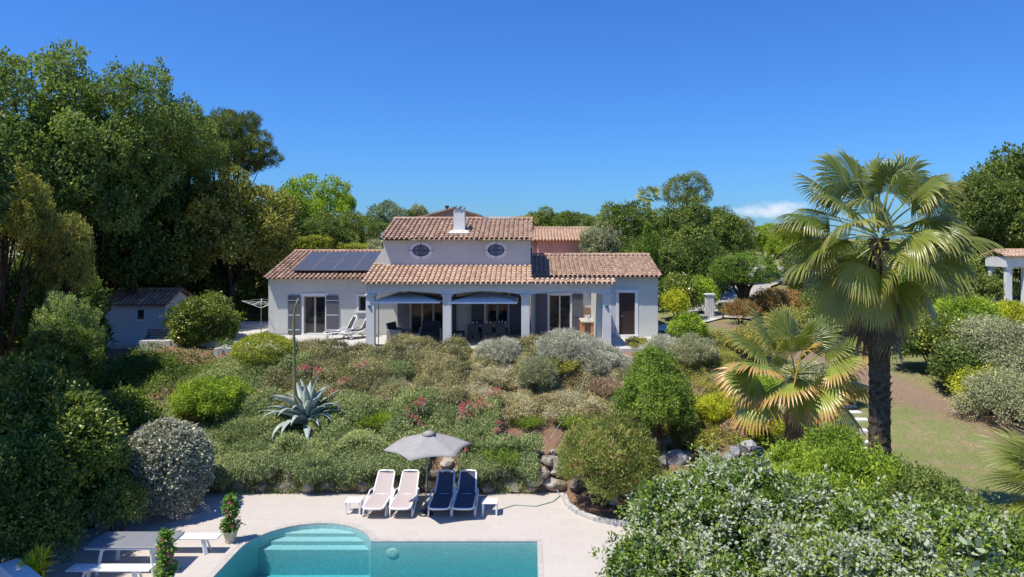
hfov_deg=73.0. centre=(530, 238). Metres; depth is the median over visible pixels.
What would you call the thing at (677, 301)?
laurel bush
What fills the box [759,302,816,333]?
bush
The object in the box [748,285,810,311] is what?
photinia hedge
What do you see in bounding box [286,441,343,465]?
slope shrub
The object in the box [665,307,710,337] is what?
bush
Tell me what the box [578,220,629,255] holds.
broadleaf tree
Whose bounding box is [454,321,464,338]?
dining chair
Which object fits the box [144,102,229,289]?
tall tree
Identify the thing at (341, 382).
valerian plant
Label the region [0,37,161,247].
tall tree
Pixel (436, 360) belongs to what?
slope shrub
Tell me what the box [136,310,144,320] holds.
window
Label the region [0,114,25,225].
tall tree
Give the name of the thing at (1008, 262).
pavilion
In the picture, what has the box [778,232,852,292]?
broadleaf tree
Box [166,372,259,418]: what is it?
pittosporum bush
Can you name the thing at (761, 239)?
broadleaf tree
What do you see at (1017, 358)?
bush
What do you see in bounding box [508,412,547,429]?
slope shrub
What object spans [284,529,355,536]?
pool step
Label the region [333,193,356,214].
broadleaf tree
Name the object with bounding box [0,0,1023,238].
sky
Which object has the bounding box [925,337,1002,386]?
bush
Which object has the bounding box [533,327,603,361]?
silver shrub
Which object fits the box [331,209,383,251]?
broadleaf tree
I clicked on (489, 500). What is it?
side table
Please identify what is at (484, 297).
parasol
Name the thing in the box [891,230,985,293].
broadleaf tree
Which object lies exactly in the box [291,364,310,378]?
valerian plant
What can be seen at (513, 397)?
slope shrub
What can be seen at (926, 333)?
bush
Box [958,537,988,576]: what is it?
gum sapling
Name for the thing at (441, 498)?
sun lounger
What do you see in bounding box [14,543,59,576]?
yucca plant
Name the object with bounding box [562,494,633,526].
bed edging
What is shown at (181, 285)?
evergreen oak
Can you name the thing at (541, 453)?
boulder
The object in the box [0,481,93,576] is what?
bush
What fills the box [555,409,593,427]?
slope shrub
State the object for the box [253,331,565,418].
heath cover
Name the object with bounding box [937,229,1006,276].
evergreen oak
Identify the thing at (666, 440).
boulder
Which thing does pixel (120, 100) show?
tall tree
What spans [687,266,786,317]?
driveway
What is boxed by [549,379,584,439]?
garden hose
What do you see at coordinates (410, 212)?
broadleaf tree
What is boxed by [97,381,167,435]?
bush
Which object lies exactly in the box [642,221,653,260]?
cypress tree
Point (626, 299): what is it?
entrance door
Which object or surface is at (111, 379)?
bush
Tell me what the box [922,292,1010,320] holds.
bush
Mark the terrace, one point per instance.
(620, 341)
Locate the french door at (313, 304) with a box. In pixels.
[301,293,327,334]
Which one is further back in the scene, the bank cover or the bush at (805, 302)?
the bush at (805, 302)
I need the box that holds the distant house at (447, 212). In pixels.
[415,206,484,239]
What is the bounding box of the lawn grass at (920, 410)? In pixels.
[693,326,1023,504]
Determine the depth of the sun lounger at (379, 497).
22.35 m
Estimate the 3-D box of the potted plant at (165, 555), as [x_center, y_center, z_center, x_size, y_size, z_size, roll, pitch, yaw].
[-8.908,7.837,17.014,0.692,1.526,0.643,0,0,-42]
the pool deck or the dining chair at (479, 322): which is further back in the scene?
the dining chair at (479, 322)
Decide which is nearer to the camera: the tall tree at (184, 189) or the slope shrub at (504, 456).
the slope shrub at (504, 456)
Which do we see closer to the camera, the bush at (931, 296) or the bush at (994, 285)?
the bush at (931, 296)
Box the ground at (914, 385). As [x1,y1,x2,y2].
[0,239,1023,574]
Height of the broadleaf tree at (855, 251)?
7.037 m
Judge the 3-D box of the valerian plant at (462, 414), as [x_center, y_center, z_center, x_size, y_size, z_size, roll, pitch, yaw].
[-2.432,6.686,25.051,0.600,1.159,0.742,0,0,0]
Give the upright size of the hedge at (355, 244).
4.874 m
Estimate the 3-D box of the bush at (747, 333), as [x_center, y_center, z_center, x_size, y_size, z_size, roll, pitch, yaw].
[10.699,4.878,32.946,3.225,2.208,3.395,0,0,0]
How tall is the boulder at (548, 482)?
0.406 m
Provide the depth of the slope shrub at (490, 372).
28.00 m
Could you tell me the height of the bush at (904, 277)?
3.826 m
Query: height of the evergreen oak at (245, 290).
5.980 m
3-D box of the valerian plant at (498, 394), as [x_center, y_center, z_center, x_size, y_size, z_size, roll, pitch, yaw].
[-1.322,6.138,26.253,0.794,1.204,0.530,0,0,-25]
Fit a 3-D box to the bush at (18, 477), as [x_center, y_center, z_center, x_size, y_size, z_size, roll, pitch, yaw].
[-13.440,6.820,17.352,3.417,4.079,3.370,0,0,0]
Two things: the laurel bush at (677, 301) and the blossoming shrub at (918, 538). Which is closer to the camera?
the blossoming shrub at (918, 538)
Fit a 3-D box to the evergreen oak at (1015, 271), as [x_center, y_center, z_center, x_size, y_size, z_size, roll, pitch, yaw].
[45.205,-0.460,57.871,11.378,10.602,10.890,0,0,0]
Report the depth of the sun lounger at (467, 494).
22.37 m
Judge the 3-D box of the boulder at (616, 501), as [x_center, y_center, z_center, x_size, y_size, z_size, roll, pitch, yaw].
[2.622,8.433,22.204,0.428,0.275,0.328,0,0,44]
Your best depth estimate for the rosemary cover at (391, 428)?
25.39 m
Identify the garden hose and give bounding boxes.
[498,490,559,509]
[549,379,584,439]
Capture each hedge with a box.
[274,234,336,264]
[327,241,373,251]
[364,221,391,248]
[366,238,383,248]
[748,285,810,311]
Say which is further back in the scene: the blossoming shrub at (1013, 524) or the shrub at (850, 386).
the shrub at (850, 386)
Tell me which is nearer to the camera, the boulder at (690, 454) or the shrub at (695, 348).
the boulder at (690, 454)
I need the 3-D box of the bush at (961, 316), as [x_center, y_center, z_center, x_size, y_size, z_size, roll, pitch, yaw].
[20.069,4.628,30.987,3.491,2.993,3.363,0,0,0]
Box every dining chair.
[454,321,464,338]
[468,324,478,342]
[472,320,481,338]
[482,324,492,340]
[496,324,505,339]
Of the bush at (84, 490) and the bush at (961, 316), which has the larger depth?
the bush at (961, 316)
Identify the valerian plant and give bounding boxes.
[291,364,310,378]
[310,366,324,380]
[325,389,337,401]
[339,377,351,387]
[354,360,368,374]
[403,406,418,424]
[413,396,426,420]
[456,409,470,423]
[457,400,477,416]
[457,447,470,468]
[474,397,493,414]
[485,387,504,404]
[491,419,508,435]
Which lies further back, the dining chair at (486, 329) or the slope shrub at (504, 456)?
the dining chair at (486, 329)
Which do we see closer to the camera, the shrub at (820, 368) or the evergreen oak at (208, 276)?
the shrub at (820, 368)
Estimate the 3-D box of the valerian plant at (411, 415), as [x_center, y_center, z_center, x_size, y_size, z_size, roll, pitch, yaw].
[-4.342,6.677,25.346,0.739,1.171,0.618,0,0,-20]
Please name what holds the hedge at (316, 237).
on the ground at (914, 385)
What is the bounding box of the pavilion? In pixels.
[981,249,1023,303]
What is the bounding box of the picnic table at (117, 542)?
[83,532,184,576]
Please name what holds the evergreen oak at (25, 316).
on the ground at (914, 385)
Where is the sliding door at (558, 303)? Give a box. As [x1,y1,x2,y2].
[547,293,572,332]
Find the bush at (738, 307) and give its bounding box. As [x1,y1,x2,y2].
[717,297,762,323]
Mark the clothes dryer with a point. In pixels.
(261, 307)
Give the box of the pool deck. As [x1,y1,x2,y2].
[1,492,635,576]
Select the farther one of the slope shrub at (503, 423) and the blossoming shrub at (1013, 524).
the slope shrub at (503, 423)
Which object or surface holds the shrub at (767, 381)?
on the ground at (914, 385)
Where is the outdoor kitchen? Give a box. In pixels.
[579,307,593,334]
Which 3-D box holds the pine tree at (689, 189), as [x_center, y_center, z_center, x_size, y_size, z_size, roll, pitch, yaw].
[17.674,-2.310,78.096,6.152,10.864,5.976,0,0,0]
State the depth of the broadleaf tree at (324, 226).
50.86 m
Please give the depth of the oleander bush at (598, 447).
21.32 m
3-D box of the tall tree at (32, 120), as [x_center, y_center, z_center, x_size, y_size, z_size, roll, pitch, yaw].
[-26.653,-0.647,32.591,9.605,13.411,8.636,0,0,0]
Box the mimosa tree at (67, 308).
[28,290,106,341]
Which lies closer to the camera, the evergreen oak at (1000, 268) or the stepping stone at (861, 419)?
the stepping stone at (861, 419)
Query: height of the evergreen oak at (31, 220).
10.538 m
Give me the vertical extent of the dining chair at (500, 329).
0.920 m
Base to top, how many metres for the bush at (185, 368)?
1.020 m
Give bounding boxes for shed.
[105,287,194,339]
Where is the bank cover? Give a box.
[624,336,788,456]
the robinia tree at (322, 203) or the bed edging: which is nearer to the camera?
the bed edging
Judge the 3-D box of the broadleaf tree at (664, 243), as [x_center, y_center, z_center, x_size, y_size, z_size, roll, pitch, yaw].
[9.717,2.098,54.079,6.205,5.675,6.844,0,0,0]
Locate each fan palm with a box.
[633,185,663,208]
[712,302,891,452]
[764,145,1011,455]
[972,420,1023,515]
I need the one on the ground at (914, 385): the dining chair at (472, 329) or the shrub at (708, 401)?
the shrub at (708, 401)
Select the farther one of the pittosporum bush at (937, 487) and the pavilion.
the pavilion
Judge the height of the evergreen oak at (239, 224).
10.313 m
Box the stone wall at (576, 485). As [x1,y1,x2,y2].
[143,455,589,492]
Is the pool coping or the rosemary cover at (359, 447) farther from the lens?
the rosemary cover at (359, 447)
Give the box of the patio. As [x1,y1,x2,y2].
[95,321,267,350]
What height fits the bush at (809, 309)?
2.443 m
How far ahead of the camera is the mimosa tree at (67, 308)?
26.67 m
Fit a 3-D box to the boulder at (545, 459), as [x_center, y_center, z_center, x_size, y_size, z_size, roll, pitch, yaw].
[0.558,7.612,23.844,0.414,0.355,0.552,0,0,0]
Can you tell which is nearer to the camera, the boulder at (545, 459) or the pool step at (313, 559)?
the pool step at (313, 559)
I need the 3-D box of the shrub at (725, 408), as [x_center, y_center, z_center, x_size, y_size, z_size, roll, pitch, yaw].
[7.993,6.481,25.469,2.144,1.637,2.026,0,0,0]
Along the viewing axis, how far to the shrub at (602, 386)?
27.83 m
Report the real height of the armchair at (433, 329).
0.920 m
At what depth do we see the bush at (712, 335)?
33.57 m
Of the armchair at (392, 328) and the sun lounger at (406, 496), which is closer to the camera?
the sun lounger at (406, 496)
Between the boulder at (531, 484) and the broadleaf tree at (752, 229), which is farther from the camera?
the broadleaf tree at (752, 229)
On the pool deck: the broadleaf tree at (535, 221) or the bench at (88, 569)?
the bench at (88, 569)
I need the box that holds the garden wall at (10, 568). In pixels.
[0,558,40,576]
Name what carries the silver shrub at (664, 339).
on the ground at (914, 385)
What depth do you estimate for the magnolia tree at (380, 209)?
63.26 m
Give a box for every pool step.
[258,545,368,574]
[269,537,363,544]
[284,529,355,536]
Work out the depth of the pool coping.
19.69 m
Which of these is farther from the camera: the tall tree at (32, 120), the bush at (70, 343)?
the tall tree at (32, 120)
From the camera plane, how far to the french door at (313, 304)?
36.11 m
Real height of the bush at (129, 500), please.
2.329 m
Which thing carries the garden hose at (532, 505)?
on the pool deck
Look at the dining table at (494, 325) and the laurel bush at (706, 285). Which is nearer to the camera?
the dining table at (494, 325)
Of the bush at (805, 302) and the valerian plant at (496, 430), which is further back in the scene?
the bush at (805, 302)
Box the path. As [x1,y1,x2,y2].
[658,316,721,330]
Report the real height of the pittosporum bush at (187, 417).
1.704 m
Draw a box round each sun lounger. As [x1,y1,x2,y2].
[323,315,357,338]
[341,318,365,339]
[362,469,394,516]
[389,469,419,516]
[427,469,455,516]
[452,469,478,516]
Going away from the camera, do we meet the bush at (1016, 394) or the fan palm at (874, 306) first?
the fan palm at (874, 306)
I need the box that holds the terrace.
[213,335,651,356]
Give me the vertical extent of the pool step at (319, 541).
0.840 m
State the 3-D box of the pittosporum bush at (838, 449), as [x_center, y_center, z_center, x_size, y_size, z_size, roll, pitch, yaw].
[6.760,6.017,15.148,5.061,3.994,4.484,0,0,0]
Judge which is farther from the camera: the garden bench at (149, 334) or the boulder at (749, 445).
the garden bench at (149, 334)
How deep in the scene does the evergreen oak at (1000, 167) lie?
55.00 m
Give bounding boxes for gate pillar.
[703,293,715,316]
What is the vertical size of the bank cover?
3.337 m
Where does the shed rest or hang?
on the ground at (914, 385)
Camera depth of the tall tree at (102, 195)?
33.86 m
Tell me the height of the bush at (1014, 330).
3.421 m
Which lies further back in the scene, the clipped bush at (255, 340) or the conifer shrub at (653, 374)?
the clipped bush at (255, 340)
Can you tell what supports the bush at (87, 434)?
on the ground at (914, 385)
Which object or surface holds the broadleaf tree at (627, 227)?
on the ground at (914, 385)
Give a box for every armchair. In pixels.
[386,321,410,339]
[419,321,441,340]
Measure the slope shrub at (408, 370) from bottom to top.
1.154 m
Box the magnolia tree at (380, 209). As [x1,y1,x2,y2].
[366,198,408,241]
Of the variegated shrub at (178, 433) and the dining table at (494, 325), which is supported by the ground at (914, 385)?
the variegated shrub at (178, 433)
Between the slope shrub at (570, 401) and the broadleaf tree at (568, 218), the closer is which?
the slope shrub at (570, 401)
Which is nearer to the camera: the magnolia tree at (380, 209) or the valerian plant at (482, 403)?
the valerian plant at (482, 403)
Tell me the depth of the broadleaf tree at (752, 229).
63.66 m
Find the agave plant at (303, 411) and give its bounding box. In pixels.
[260,298,348,440]
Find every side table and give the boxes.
[344,497,363,514]
[481,498,497,515]
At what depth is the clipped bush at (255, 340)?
29.05 m
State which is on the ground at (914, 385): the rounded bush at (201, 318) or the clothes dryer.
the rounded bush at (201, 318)
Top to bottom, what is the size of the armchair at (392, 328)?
0.920 m
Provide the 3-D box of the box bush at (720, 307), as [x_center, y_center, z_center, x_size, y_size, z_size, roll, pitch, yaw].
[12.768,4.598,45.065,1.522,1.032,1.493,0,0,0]
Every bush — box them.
[0,316,107,390]
[0,348,108,480]
[0,428,85,562]
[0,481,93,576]
[3,380,137,543]
[40,443,152,528]
[59,356,149,392]
[82,468,150,533]
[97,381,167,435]
[100,347,186,379]
[159,288,246,348]
[162,356,201,377]
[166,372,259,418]
[169,393,213,423]
[230,331,296,372]
[549,406,675,505]
[658,270,704,318]
[659,286,692,316]
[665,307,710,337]
[691,273,722,312]
[699,328,733,347]
[714,301,728,314]
[717,297,762,323]
[719,319,789,360]
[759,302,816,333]
[762,414,929,502]
[796,301,856,346]
[798,281,846,306]
[848,456,1009,514]
[889,263,944,284]
[891,309,989,370]
[915,280,984,307]
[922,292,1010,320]
[922,308,1023,375]
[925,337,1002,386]
[941,363,1023,428]
[943,361,1022,407]
[951,309,1007,335]
[967,269,1020,301]
[975,336,1023,385]
[988,297,1023,324]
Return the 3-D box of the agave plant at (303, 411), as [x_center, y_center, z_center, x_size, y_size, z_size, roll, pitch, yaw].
[-8.293,4.711,25.706,2.829,5.040,3.286,0,0,42]
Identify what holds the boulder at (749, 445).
on the ground at (914, 385)
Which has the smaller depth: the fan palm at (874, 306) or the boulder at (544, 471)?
the fan palm at (874, 306)
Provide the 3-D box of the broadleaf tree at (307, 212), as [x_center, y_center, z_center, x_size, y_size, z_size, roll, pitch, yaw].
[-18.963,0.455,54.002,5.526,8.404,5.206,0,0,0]
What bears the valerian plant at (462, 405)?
on the ground at (914, 385)
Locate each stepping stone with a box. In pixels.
[844,410,861,413]
[855,418,867,421]
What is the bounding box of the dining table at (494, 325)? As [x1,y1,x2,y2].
[466,324,509,341]
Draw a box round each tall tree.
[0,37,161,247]
[0,96,76,252]
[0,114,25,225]
[9,96,161,310]
[15,180,203,326]
[39,54,219,295]
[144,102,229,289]
[150,157,212,228]
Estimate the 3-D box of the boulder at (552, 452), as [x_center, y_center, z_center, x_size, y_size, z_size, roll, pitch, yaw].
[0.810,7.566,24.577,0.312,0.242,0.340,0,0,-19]
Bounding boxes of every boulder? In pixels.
[526,477,543,485]
[534,448,544,455]
[538,465,549,477]
[540,454,551,464]
[542,477,556,487]
[548,449,556,455]
[608,497,618,505]
[656,455,667,468]
[661,434,675,447]
[665,449,687,464]
[682,449,698,460]
[729,446,740,456]
[737,440,756,453]
[752,446,765,456]
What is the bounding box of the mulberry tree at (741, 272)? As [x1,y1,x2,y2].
[707,250,782,300]
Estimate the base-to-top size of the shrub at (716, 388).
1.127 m
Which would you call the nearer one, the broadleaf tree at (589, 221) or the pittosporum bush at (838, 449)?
the pittosporum bush at (838, 449)
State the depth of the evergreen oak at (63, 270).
28.55 m
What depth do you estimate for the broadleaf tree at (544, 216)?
78.33 m
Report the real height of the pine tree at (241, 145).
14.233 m
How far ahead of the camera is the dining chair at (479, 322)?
34.82 m
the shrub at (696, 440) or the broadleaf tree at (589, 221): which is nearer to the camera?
the shrub at (696, 440)
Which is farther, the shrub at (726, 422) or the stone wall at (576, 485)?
the shrub at (726, 422)
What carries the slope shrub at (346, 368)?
on the ground at (914, 385)
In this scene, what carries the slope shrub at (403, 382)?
on the ground at (914, 385)
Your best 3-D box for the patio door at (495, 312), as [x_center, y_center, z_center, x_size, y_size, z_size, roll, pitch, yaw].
[-1.717,3.850,36.030,1.305,2.300,0.220,0,0,0]
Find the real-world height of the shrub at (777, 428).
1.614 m
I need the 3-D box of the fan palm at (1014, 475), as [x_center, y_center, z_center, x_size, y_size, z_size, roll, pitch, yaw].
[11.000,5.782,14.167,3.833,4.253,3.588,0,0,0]
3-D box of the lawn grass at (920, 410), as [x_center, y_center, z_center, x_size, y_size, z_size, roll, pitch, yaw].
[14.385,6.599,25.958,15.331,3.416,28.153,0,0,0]
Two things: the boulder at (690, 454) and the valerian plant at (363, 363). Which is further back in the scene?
the valerian plant at (363, 363)
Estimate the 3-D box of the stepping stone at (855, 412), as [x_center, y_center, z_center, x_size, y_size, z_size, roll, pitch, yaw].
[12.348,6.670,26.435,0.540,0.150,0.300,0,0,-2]
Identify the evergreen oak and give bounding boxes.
[0,156,83,386]
[0,255,78,349]
[5,246,117,367]
[27,210,110,301]
[88,257,192,329]
[120,217,227,295]
[154,161,302,309]
[170,255,267,320]
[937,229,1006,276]
[938,168,1023,271]
[956,141,1023,297]
[1002,267,1018,280]
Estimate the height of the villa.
7.029 m
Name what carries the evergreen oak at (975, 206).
on the ground at (914, 385)
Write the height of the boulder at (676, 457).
0.560 m
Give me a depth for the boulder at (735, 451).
23.61 m
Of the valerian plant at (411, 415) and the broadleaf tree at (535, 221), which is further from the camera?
the broadleaf tree at (535, 221)
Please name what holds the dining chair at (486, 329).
on the terrace
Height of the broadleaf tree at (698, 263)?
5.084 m
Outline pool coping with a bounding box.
[206,520,543,576]
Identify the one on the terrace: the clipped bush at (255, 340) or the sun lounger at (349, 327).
the sun lounger at (349, 327)
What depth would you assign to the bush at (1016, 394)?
24.91 m
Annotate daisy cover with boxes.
[435,359,669,455]
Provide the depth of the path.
40.70 m
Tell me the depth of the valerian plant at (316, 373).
28.36 m
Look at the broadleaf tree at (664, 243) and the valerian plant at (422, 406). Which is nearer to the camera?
the valerian plant at (422, 406)
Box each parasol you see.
[371,291,442,346]
[384,430,470,516]
[448,291,517,339]
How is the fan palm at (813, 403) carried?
on the ground at (914, 385)
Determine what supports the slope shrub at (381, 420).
on the ground at (914, 385)
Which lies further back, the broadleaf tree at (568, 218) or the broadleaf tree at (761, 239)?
the broadleaf tree at (568, 218)
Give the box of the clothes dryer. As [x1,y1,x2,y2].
[243,299,267,332]
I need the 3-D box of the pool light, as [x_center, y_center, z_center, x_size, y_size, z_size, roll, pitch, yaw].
[-3.913,8.930,19.645,0.340,0.272,0.030,0,0,0]
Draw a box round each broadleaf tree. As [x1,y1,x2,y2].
[258,191,320,264]
[291,209,360,248]
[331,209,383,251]
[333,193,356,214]
[400,209,414,218]
[410,203,431,239]
[514,214,541,229]
[528,205,574,226]
[549,209,595,226]
[577,214,603,226]
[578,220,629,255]
[591,199,664,251]
[617,230,695,283]
[644,193,724,255]
[659,236,735,292]
[699,205,756,280]
[722,216,757,265]
[750,222,784,277]
[764,227,821,259]
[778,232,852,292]
[834,235,906,277]
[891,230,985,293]
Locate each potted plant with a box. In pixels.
[152,527,182,576]
[219,492,245,543]
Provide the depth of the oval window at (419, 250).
33.97 m
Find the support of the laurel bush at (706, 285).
on the ground at (914, 385)
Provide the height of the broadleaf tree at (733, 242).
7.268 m
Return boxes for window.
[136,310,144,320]
[356,294,365,312]
[409,242,432,259]
[484,241,507,258]
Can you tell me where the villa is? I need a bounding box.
[262,206,661,346]
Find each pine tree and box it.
[184,106,284,207]
[660,169,713,222]
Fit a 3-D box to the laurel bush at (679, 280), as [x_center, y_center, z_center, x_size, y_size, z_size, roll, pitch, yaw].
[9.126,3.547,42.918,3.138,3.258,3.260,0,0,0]
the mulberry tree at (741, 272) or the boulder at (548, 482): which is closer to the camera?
the boulder at (548, 482)
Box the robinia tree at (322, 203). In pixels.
[275,172,352,220]
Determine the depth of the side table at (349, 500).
21.64 m
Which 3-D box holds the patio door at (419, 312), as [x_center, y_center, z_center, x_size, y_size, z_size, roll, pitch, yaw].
[-5.344,3.850,36.030,1.927,2.300,0.220,0,0,0]
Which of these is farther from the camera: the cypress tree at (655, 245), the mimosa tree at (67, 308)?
the cypress tree at (655, 245)
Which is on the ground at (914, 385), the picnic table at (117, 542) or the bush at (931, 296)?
the bush at (931, 296)
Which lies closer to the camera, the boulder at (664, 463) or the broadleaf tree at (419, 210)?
the boulder at (664, 463)
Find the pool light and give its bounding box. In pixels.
[387,548,397,557]
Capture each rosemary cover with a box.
[119,346,548,456]
[147,435,539,494]
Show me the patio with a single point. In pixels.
(253, 327)
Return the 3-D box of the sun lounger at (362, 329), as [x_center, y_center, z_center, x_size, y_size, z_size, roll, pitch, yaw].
[-8.722,4.443,34.855,0.778,1.124,1.662,0,0,42]
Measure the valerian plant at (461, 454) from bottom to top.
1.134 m
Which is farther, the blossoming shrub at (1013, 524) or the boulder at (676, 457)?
the boulder at (676, 457)
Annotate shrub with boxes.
[120,415,216,522]
[210,412,275,448]
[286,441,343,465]
[343,364,368,375]
[353,407,395,428]
[375,376,410,388]
[379,358,419,377]
[407,349,458,372]
[438,367,469,380]
[467,364,511,385]
[473,336,520,363]
[474,445,519,467]
[477,415,508,429]
[500,389,533,409]
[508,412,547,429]
[514,353,561,391]
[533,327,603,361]
[541,387,585,411]
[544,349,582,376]
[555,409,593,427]
[570,338,635,376]
[584,376,623,397]
[588,436,885,576]
[597,364,631,379]
[606,339,702,446]
[639,332,685,354]
[663,331,720,365]
[678,425,723,456]
[693,389,731,422]
[705,378,752,396]
[716,416,751,437]
[719,394,767,427]
[745,408,785,448]
[753,374,787,395]
[763,482,1023,576]
[774,359,857,383]
[815,371,861,402]
[958,502,1023,575]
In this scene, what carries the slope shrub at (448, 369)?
on the ground at (914, 385)
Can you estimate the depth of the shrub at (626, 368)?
28.54 m
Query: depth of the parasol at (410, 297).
32.23 m
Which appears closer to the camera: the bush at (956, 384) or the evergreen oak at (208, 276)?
the bush at (956, 384)
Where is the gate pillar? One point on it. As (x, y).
(709, 304)
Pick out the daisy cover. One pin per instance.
(598, 404)
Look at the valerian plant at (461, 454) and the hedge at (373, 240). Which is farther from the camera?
the hedge at (373, 240)
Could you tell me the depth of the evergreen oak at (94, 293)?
31.70 m
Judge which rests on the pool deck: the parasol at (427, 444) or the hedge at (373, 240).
the parasol at (427, 444)
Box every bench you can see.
[65,564,155,576]
[144,329,174,339]
[155,533,222,554]
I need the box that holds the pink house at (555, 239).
[517,227,587,255]
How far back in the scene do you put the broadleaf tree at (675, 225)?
58.65 m
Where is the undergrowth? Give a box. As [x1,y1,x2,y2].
[3,336,235,549]
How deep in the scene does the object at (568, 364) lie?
28.68 m
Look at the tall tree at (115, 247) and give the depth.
37.88 m
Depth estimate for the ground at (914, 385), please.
25.33 m
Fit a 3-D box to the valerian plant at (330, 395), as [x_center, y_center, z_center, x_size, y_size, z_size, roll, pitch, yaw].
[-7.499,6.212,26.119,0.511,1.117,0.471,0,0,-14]
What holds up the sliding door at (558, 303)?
in the villa
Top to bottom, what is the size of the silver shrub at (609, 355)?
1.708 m
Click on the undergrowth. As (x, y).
(160, 379)
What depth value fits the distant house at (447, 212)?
62.00 m
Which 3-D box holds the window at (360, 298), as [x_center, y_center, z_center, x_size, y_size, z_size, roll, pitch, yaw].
[-8.697,3.360,36.030,0.759,1.000,0.220,0,0,0]
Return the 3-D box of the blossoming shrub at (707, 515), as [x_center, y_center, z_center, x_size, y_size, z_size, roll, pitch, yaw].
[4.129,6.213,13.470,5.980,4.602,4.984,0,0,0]
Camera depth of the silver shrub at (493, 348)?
29.51 m
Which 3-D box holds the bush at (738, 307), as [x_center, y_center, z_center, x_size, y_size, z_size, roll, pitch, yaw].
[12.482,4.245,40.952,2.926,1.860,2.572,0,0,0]
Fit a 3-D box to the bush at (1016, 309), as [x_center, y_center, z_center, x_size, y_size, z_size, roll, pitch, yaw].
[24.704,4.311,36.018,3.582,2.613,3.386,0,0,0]
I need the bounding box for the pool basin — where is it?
[215,524,537,576]
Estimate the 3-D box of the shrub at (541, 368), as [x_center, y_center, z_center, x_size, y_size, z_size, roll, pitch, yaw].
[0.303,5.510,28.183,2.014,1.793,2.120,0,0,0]
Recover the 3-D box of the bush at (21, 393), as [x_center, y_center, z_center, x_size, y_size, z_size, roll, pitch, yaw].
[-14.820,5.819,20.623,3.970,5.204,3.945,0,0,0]
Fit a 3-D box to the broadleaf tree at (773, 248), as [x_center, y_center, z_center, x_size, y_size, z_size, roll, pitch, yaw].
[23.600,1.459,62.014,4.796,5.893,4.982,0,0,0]
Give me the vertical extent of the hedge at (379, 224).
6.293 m
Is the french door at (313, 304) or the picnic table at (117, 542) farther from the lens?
the french door at (313, 304)
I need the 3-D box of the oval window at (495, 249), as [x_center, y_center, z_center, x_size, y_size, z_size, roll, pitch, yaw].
[-1.678,0.559,33.974,1.200,0.880,0.052,0,0,0]
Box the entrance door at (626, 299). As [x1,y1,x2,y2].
[615,289,638,336]
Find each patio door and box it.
[410,291,442,334]
[485,291,509,334]
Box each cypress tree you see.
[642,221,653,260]
[651,230,660,309]
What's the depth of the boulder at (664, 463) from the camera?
23.80 m
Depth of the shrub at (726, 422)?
25.06 m
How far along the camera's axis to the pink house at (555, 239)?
58.26 m
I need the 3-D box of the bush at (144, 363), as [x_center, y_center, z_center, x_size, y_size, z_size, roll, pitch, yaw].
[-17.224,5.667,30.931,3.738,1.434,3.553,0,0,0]
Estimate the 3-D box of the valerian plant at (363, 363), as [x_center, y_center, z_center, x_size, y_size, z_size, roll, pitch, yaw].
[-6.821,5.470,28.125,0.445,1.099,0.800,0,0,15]
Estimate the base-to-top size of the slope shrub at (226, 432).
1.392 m
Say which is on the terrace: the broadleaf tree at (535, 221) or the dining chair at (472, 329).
the dining chair at (472, 329)
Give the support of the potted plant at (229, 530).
on the pool deck
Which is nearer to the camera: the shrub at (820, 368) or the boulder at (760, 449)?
the boulder at (760, 449)

